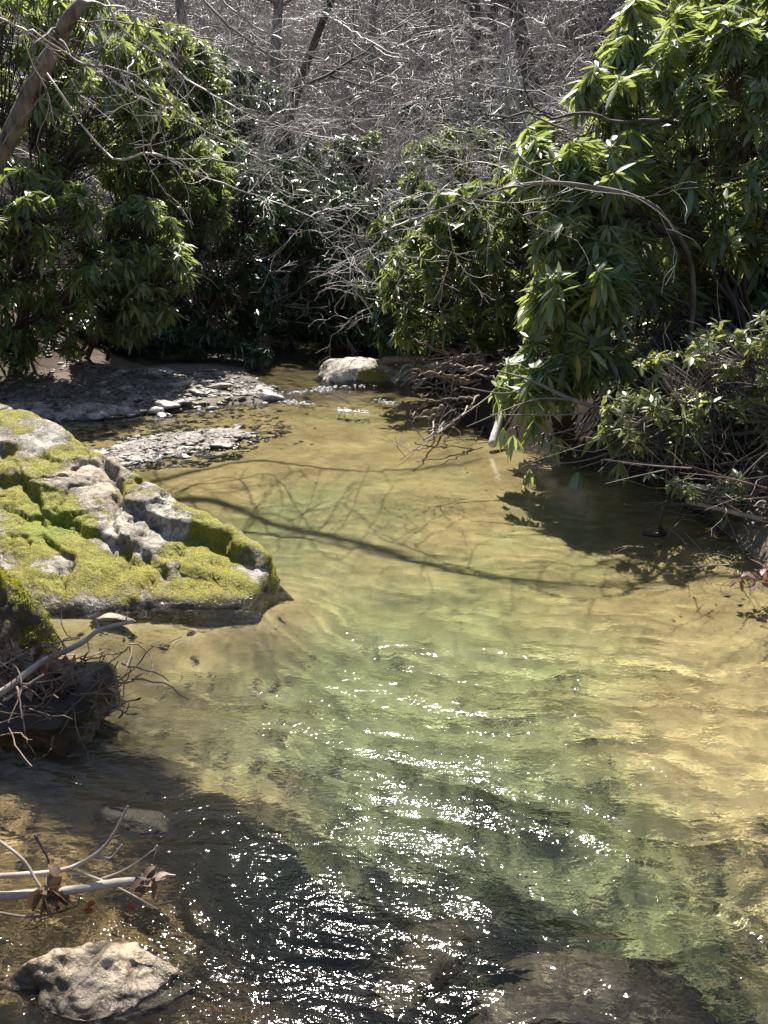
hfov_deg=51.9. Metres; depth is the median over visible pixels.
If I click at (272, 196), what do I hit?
rhododendron
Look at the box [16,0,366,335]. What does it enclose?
bare sapling
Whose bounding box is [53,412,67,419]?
stone
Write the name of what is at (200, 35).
bare shrub
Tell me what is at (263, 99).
bare sapling
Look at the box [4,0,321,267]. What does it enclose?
bare sapling
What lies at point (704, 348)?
laurel
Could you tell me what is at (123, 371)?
stone
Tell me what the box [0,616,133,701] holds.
driftwood branch
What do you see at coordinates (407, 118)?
bare sapling
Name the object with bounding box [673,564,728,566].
bank twig
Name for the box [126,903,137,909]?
fallen leaf
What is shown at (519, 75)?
bare sapling
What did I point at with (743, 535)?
laurel
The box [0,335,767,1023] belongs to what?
water
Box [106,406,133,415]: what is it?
stone
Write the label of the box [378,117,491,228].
bare shrub
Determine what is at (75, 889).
driftwood branch
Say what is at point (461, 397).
drift stick
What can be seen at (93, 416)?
stone
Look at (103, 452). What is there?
stone
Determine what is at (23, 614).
dark rock
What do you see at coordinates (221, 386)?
stone
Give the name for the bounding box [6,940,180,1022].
wet rock
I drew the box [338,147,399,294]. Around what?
bare shrub
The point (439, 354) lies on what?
drift stick
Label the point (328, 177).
bare shrub
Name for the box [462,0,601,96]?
bare shrub
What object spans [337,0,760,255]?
bare sapling
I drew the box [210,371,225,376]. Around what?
stone
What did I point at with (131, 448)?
gravel
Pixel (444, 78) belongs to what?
bare shrub
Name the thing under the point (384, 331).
rhododendron
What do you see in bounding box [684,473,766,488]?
bank twig
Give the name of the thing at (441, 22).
bare shrub
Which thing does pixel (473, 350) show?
drift stick
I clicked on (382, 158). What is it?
bare sapling
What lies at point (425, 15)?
bare shrub
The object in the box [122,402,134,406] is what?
stone
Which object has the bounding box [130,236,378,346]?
bare shrub
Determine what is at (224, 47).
bare shrub
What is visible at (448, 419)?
drift stick
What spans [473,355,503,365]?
drift stick
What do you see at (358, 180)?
bare sapling
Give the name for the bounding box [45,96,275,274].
bare shrub
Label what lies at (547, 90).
bare sapling
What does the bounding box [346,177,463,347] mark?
rhododendron
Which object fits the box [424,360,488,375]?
drift stick
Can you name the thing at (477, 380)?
drift stick
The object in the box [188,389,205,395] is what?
stone
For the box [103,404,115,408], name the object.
stone
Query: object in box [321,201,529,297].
bare shrub
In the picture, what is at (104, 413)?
stone
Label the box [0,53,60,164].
bare shrub
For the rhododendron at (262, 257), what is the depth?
12.93 m
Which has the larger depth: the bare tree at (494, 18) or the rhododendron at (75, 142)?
the bare tree at (494, 18)
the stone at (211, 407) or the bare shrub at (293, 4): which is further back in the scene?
the bare shrub at (293, 4)
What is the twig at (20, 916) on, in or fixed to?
on the water
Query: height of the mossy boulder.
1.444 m
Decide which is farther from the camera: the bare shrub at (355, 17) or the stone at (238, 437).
the bare shrub at (355, 17)
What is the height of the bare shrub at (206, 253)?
5.282 m
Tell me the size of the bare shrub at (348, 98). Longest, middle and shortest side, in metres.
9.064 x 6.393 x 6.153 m
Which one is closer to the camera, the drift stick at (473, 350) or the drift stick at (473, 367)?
the drift stick at (473, 367)
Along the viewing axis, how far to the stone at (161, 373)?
10.13 m
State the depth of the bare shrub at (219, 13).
29.43 m
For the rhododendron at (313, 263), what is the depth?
17.29 m
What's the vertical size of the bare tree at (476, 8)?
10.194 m
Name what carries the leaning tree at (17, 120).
on the ground
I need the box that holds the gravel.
[0,334,277,467]
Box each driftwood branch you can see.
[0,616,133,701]
[0,805,157,909]
[0,874,175,900]
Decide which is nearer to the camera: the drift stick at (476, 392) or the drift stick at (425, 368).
the drift stick at (476, 392)
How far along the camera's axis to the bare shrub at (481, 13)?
25.31 m
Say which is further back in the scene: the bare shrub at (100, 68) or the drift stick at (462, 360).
the bare shrub at (100, 68)
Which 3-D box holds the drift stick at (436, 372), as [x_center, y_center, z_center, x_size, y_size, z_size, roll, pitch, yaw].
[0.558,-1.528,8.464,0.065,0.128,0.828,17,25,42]
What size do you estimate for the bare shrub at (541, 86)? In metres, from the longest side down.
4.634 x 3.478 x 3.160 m
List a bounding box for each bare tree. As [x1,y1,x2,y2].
[176,0,190,50]
[228,0,425,311]
[268,0,417,183]
[364,0,377,137]
[402,0,484,152]
[423,0,435,84]
[486,0,497,132]
[508,0,555,175]
[576,0,605,47]
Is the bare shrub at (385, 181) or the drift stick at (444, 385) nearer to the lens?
the drift stick at (444, 385)
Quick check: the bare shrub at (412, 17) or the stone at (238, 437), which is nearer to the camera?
the stone at (238, 437)
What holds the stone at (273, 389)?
on the ground
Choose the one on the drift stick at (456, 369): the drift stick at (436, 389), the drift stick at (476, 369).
the drift stick at (476, 369)
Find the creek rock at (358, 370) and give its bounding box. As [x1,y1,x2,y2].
[318,357,425,384]
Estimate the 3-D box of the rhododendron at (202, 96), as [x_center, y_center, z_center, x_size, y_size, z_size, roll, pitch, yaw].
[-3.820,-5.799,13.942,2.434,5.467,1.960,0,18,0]
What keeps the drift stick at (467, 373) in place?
on the drift stick at (452, 405)
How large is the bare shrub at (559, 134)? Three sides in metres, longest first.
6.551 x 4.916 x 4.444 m
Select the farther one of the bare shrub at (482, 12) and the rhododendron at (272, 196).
the bare shrub at (482, 12)
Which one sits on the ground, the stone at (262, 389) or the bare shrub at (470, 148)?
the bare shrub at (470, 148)
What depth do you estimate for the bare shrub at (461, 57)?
20.22 m
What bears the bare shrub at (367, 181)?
on the ground
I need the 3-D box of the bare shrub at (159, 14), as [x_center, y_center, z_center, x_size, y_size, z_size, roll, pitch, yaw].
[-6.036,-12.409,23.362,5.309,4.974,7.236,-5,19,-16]
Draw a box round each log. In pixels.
[382,356,433,364]
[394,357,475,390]
[488,406,502,447]
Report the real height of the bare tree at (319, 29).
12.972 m
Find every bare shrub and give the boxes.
[0,1,211,129]
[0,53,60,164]
[2,0,222,112]
[3,0,167,75]
[5,0,176,69]
[5,124,315,335]
[11,0,193,101]
[36,0,224,69]
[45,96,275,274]
[67,190,267,317]
[69,0,280,136]
[69,24,137,114]
[79,0,239,48]
[82,120,391,266]
[84,1,264,170]
[103,0,205,45]
[112,0,233,77]
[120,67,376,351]
[121,0,290,85]
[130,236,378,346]
[164,0,304,99]
[177,0,270,40]
[200,0,328,49]
[200,87,339,312]
[200,121,397,277]
[201,0,352,60]
[202,11,338,138]
[204,0,380,134]
[209,122,368,318]
[231,98,492,324]
[234,3,400,125]
[237,2,526,182]
[260,12,489,195]
[274,24,507,215]
[277,183,469,298]
[280,0,418,91]
[282,149,404,265]
[284,0,419,57]
[285,0,497,146]
[287,41,478,210]
[288,25,516,200]
[289,155,577,364]
[295,0,452,91]
[295,114,418,182]
[303,0,447,81]
[314,162,433,275]
[316,87,541,282]
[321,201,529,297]
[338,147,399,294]
[358,0,504,98]
[361,0,465,42]
[367,137,526,261]
[369,95,763,325]
[369,105,658,317]
[370,0,530,42]
[372,1,645,275]
[376,0,577,92]
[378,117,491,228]
[380,9,606,240]
[382,1,559,183]
[385,117,663,262]
[393,0,507,36]
[396,0,543,42]
[403,0,573,120]
[410,0,532,45]
[418,0,553,48]
[429,0,602,139]
[430,145,517,272]
[451,0,621,125]
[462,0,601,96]
[463,56,645,236]
[487,89,705,235]
[489,19,587,146]
[503,1,618,20]
[523,0,622,35]
[526,0,683,32]
[543,0,667,57]
[548,0,712,96]
[558,0,755,35]
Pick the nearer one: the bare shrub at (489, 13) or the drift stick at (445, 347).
the drift stick at (445, 347)
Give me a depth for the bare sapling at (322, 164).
13.77 m
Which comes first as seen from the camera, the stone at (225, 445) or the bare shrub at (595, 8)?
the stone at (225, 445)
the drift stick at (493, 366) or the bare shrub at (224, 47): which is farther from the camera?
the bare shrub at (224, 47)
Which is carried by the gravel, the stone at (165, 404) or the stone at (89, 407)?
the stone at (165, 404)
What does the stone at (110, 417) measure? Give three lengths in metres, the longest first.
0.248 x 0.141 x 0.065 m
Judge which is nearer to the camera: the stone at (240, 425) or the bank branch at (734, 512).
the bank branch at (734, 512)
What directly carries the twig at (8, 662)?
on the twig tangle
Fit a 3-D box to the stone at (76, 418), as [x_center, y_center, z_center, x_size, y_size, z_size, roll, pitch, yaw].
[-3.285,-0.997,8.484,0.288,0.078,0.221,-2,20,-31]
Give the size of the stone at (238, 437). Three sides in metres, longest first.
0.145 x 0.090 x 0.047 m
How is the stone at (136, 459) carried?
on the gravel
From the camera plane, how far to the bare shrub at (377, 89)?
19.45 m
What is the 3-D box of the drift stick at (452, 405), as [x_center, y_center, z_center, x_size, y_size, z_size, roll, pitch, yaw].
[0.715,-1.069,8.386,0.123,0.107,1.803,7,19,20]
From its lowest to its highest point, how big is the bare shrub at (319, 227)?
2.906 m
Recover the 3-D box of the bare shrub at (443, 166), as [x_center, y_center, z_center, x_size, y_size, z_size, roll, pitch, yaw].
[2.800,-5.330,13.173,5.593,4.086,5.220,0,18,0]
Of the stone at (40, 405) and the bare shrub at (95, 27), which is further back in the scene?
the bare shrub at (95, 27)
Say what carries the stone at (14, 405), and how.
on the ground
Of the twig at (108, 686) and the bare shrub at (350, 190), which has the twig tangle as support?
the twig at (108, 686)
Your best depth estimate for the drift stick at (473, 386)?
8.56 m
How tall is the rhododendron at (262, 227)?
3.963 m
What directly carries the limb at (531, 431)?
on the ground
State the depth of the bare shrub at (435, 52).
23.07 m
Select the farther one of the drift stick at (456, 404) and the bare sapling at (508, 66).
the bare sapling at (508, 66)
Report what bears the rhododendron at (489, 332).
on the ground
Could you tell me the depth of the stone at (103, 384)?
9.50 m
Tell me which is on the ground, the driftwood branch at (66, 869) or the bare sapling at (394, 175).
the bare sapling at (394, 175)
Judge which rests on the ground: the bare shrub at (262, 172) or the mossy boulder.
the bare shrub at (262, 172)
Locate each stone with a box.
[5,401,22,408]
[30,408,53,419]
[33,403,48,408]
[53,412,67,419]
[62,409,79,419]
[67,415,83,420]
[74,402,104,413]
[78,412,104,419]
[94,381,108,386]
[94,450,108,454]
[98,410,110,416]
[99,390,109,393]
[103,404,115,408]
[105,416,126,418]
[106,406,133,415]
[110,372,121,376]
[115,369,129,372]
[119,384,133,390]
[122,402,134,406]
[126,395,144,401]
[130,407,146,415]
[130,456,143,462]
[136,372,146,375]
[144,368,173,373]
[148,406,164,413]
[153,371,166,377]
[155,399,180,408]
[157,412,166,416]
[170,379,192,387]
[171,395,186,405]
[181,446,195,450]
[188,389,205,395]
[205,394,218,397]
[205,406,218,409]
[206,383,232,389]
[209,443,233,447]
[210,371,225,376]
[233,423,244,427]
[233,435,242,439]
[254,386,274,391]
[257,391,284,400]
[260,388,272,391]
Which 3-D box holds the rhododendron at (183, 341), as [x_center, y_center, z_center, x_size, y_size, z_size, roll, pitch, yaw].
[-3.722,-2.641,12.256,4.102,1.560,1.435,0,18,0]
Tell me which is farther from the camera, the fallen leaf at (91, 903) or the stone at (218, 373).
the stone at (218, 373)
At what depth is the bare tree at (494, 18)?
20.59 m
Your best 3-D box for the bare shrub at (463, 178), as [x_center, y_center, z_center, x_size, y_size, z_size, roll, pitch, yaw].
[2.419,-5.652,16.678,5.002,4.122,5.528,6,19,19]
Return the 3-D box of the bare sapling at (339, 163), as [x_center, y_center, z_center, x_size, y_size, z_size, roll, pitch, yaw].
[-0.070,-7.083,18.708,6.056,5.058,9.759,15,24,39]
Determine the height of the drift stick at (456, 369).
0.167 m
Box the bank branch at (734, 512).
[686,500,767,522]
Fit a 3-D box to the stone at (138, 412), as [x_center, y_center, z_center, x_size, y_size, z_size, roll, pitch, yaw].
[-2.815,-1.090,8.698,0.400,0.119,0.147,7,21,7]
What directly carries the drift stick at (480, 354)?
on the ground
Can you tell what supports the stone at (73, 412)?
on the gravel
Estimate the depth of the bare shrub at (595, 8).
23.92 m
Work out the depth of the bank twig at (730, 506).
4.38 m
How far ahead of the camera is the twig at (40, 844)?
2.24 m
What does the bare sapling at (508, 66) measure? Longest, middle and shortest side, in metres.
11.270 x 6.994 x 6.276 m
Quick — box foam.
[277,384,400,413]
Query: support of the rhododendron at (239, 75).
on the ground
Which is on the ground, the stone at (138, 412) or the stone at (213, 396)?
the stone at (213, 396)
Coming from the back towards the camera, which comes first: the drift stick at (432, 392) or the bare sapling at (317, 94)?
the bare sapling at (317, 94)
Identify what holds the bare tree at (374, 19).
on the ground
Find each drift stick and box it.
[411,356,449,368]
[411,372,431,385]
[411,407,456,454]
[411,409,442,418]
[412,338,481,357]
[412,350,452,357]
[412,362,461,376]
[412,363,438,372]
[412,369,469,383]
[412,371,466,391]
[412,373,448,381]
[412,379,479,394]
[412,385,448,395]
[412,386,460,398]
[412,400,460,406]
[412,404,444,422]
[413,355,455,387]
[415,333,468,357]
[416,356,465,361]
[420,384,439,396]
[422,395,479,439]
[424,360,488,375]
[428,394,479,401]
[428,400,465,431]
[434,354,465,370]
[434,376,480,403]
[437,336,454,393]
[438,375,481,384]
[440,383,480,396]
[441,368,448,404]
[442,368,492,378]
[442,407,451,418]
[444,357,472,369]
[445,354,487,405]
[448,368,474,383]
[449,340,502,355]
[450,363,489,368]
[452,351,480,363]
[462,368,485,377]
[463,363,497,375]
[470,372,504,386]
[472,333,486,365]
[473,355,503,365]
[474,345,509,358]
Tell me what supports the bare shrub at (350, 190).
on the ground
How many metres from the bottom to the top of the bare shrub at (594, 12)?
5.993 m
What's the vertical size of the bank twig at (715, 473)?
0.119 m
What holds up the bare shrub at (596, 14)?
on the ground
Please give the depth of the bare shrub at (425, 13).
25.31 m
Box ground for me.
[0,0,767,569]
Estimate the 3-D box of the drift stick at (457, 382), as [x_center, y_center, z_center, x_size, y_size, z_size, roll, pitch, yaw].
[0.884,-1.366,8.783,0.738,0.305,0.052,-5,19,-14]
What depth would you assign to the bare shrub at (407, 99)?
18.24 m
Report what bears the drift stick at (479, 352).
on the ground
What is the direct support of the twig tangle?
on the ground
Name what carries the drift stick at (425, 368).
on the drift stick at (438, 368)
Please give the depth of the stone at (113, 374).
9.98 m
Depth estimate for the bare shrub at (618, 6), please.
19.31 m
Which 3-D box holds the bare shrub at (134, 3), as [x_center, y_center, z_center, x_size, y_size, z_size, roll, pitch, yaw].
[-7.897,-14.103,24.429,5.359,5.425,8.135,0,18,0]
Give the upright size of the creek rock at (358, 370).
0.657 m
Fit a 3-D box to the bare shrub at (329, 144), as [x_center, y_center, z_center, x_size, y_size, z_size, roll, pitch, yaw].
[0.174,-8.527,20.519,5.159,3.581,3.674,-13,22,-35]
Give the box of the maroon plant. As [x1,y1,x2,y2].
[729,559,767,592]
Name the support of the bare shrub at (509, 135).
on the ground
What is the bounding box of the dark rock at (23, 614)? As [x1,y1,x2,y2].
[0,564,56,652]
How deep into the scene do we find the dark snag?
4.92 m
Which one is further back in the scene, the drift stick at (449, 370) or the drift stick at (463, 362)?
the drift stick at (463, 362)
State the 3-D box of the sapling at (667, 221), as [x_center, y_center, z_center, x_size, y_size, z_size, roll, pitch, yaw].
[1.330,-1.775,6.062,3.186,2.407,2.616,0,18,0]
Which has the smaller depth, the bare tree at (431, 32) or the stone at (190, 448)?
the stone at (190, 448)
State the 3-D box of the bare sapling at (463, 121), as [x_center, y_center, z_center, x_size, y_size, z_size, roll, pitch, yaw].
[-0.789,-6.646,17.289,9.842,5.300,6.108,5,23,12]
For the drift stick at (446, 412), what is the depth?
8.71 m
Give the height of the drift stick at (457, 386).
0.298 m
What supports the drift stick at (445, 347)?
on the drift stick at (463, 362)
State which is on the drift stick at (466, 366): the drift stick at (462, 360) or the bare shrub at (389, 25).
the drift stick at (462, 360)
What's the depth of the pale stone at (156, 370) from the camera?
10.52 m
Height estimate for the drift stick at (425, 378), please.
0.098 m
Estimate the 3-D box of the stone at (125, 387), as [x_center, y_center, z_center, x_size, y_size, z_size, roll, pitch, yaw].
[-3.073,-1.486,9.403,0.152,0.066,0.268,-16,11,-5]
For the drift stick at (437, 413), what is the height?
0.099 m
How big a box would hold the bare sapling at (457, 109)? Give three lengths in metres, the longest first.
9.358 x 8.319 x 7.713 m
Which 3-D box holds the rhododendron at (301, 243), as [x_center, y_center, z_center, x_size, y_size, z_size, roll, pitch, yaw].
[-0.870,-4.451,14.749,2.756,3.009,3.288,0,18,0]
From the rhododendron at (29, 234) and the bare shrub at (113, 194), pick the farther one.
the bare shrub at (113, 194)
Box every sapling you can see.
[3,0,488,300]
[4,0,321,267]
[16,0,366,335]
[18,0,548,311]
[77,0,398,299]
[185,0,601,239]
[192,0,567,175]
[193,77,566,337]
[200,0,558,244]
[233,125,563,273]
[236,0,623,236]
[247,54,569,288]
[262,0,712,175]
[318,0,645,225]
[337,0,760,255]
[351,91,698,372]
[384,10,608,153]
[398,0,572,225]
[402,0,689,145]
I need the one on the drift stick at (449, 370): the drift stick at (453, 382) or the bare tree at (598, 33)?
the drift stick at (453, 382)
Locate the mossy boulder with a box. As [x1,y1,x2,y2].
[0,403,279,614]
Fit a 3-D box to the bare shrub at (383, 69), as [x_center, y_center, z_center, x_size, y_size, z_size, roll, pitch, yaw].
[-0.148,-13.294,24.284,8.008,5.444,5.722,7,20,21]
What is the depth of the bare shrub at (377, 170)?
11.84 m
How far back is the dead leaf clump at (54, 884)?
2.12 m
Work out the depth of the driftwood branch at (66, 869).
2.16 m
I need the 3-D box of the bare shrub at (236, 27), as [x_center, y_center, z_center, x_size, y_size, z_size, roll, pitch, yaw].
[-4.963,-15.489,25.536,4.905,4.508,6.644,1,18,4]
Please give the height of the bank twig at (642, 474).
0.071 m
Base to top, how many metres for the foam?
0.042 m
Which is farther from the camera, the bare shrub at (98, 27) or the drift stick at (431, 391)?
the bare shrub at (98, 27)
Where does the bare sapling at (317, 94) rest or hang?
on the ground
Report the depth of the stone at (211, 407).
9.00 m
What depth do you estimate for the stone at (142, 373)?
10.23 m
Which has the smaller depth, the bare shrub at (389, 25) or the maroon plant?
the maroon plant
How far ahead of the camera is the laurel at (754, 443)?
5.82 m
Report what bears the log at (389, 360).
on the creek rock at (358, 370)
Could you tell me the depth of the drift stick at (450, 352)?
8.38 m
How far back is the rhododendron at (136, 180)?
11.05 m
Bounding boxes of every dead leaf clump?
[26,864,69,918]
[130,866,169,898]
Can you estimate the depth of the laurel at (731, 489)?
4.82 m
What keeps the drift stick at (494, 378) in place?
on the ground
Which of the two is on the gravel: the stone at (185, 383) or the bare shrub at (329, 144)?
the stone at (185, 383)
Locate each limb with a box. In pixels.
[460,60,691,131]
[460,370,757,496]
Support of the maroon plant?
on the water
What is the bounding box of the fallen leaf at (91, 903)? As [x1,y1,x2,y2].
[85,901,95,909]
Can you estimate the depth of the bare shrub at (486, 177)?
10.93 m
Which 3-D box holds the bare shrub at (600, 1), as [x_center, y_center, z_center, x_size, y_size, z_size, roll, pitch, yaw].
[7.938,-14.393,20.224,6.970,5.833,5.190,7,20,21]
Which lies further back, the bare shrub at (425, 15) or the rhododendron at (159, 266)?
the bare shrub at (425, 15)
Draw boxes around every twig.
[0,637,79,667]
[0,840,56,905]
[0,896,79,917]
[33,834,49,863]
[79,668,134,694]
[605,459,691,468]
[605,469,667,483]
[627,504,705,516]
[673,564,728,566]
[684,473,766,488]
[685,464,744,481]
[716,496,741,512]
[735,452,767,483]
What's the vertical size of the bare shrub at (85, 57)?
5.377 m
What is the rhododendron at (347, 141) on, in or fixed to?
on the ground
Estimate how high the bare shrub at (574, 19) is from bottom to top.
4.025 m
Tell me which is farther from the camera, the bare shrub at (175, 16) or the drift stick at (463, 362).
the bare shrub at (175, 16)
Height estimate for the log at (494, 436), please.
0.369 m
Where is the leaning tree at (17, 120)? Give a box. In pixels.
[0,0,449,292]
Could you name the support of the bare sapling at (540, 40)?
on the ground
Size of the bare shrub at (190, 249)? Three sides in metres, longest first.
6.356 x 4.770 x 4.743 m
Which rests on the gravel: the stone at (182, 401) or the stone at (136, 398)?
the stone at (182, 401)
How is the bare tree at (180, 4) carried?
on the ground
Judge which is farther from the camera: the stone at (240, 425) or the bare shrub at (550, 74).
the bare shrub at (550, 74)
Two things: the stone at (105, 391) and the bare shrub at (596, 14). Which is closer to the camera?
the stone at (105, 391)
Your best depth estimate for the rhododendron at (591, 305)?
6.23 m
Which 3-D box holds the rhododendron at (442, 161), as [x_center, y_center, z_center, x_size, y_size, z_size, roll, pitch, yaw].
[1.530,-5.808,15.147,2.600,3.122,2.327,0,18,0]
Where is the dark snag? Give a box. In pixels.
[626,494,676,536]
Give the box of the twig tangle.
[0,609,189,766]
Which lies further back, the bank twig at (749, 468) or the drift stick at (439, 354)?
the drift stick at (439, 354)
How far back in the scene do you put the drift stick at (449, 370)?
8.16 m
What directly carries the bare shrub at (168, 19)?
on the ground
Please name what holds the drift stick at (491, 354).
on the drift stick at (487, 364)
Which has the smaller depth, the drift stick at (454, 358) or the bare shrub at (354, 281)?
the drift stick at (454, 358)
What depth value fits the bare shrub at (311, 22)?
26.04 m
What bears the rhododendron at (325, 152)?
on the ground
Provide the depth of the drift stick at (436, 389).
8.74 m
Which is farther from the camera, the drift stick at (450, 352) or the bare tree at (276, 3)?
the bare tree at (276, 3)
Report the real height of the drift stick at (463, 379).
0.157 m
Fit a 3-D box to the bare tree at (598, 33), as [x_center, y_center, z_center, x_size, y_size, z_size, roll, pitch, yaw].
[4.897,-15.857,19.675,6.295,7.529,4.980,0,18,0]
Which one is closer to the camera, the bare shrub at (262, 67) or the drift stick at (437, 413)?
the drift stick at (437, 413)
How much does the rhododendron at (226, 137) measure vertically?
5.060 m
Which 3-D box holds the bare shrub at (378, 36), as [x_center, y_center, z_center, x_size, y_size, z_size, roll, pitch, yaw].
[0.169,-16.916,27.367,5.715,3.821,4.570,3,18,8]
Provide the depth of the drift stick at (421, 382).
9.58 m
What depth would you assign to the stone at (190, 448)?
7.09 m
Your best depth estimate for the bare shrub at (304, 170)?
17.25 m
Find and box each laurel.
[494,324,767,541]
[522,284,767,511]
[595,371,767,563]
[616,382,767,562]
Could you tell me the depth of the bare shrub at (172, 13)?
26.73 m
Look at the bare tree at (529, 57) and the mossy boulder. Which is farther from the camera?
the bare tree at (529, 57)
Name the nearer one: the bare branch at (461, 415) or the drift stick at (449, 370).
the bare branch at (461, 415)
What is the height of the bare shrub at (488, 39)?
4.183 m
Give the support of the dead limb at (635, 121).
on the rhododendron at (591, 305)
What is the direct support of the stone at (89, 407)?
on the ground
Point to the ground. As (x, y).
(756, 548)
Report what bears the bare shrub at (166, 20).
on the ground
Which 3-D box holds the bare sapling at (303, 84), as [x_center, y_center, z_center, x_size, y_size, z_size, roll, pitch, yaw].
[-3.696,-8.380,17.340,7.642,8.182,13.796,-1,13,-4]
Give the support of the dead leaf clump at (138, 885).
attached to the driftwood branch at (66, 869)
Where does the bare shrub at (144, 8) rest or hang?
on the ground
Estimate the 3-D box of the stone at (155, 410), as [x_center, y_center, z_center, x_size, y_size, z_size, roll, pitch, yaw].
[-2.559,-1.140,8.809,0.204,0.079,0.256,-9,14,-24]
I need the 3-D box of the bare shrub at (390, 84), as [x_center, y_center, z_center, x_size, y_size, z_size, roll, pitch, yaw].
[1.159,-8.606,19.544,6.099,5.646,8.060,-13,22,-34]
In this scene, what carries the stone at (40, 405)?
on the ground
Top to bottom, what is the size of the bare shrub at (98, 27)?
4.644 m
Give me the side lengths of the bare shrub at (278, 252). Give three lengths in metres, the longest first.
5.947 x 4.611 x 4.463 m
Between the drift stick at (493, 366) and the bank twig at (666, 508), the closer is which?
the bank twig at (666, 508)
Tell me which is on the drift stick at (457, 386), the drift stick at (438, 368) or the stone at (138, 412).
the drift stick at (438, 368)
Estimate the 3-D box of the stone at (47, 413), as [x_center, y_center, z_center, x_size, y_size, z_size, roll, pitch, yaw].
[-3.663,-1.047,8.423,0.279,0.091,0.237,-6,26,-19]
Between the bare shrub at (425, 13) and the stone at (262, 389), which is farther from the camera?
the bare shrub at (425, 13)
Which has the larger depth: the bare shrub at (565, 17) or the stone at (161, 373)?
the bare shrub at (565, 17)
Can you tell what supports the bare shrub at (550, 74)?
on the ground
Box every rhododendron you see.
[0,0,172,329]
[0,161,125,383]
[8,303,273,368]
[60,194,218,359]
[92,82,236,327]
[124,6,231,299]
[124,72,246,319]
[130,129,283,342]
[164,48,292,290]
[224,141,396,341]
[255,186,395,348]
[263,207,357,286]
[277,133,428,219]
[319,128,403,209]
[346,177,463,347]
[368,229,532,358]
[370,165,552,360]
[397,123,513,223]
[398,80,531,174]
[488,0,767,439]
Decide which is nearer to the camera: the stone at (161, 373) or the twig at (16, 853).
the twig at (16, 853)
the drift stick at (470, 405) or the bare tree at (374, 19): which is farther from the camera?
the bare tree at (374, 19)
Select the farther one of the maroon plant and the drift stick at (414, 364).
the drift stick at (414, 364)
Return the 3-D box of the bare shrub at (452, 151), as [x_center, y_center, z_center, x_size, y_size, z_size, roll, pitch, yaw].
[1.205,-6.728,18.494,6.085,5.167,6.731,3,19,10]
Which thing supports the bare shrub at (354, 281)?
on the ground
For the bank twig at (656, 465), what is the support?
on the ground
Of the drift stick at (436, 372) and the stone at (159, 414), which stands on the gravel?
the stone at (159, 414)
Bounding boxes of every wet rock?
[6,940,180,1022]
[95,613,134,620]
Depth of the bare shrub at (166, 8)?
26.78 m
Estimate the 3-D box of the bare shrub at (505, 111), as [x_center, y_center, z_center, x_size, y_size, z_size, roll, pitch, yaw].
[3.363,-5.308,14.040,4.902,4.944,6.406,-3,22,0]
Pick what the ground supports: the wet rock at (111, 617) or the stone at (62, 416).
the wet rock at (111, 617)
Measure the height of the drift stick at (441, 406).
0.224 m
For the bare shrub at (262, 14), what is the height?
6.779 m
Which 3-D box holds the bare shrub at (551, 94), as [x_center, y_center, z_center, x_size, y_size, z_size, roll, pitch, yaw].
[2.712,-7.206,15.759,5.926,4.687,4.448,-2,18,11]
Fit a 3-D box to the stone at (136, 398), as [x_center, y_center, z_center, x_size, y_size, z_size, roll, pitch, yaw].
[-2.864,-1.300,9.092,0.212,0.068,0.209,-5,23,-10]
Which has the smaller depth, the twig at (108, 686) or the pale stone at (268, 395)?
the twig at (108, 686)
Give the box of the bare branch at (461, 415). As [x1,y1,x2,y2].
[371,386,503,466]
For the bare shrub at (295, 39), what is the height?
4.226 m
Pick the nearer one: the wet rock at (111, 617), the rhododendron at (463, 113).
the wet rock at (111, 617)

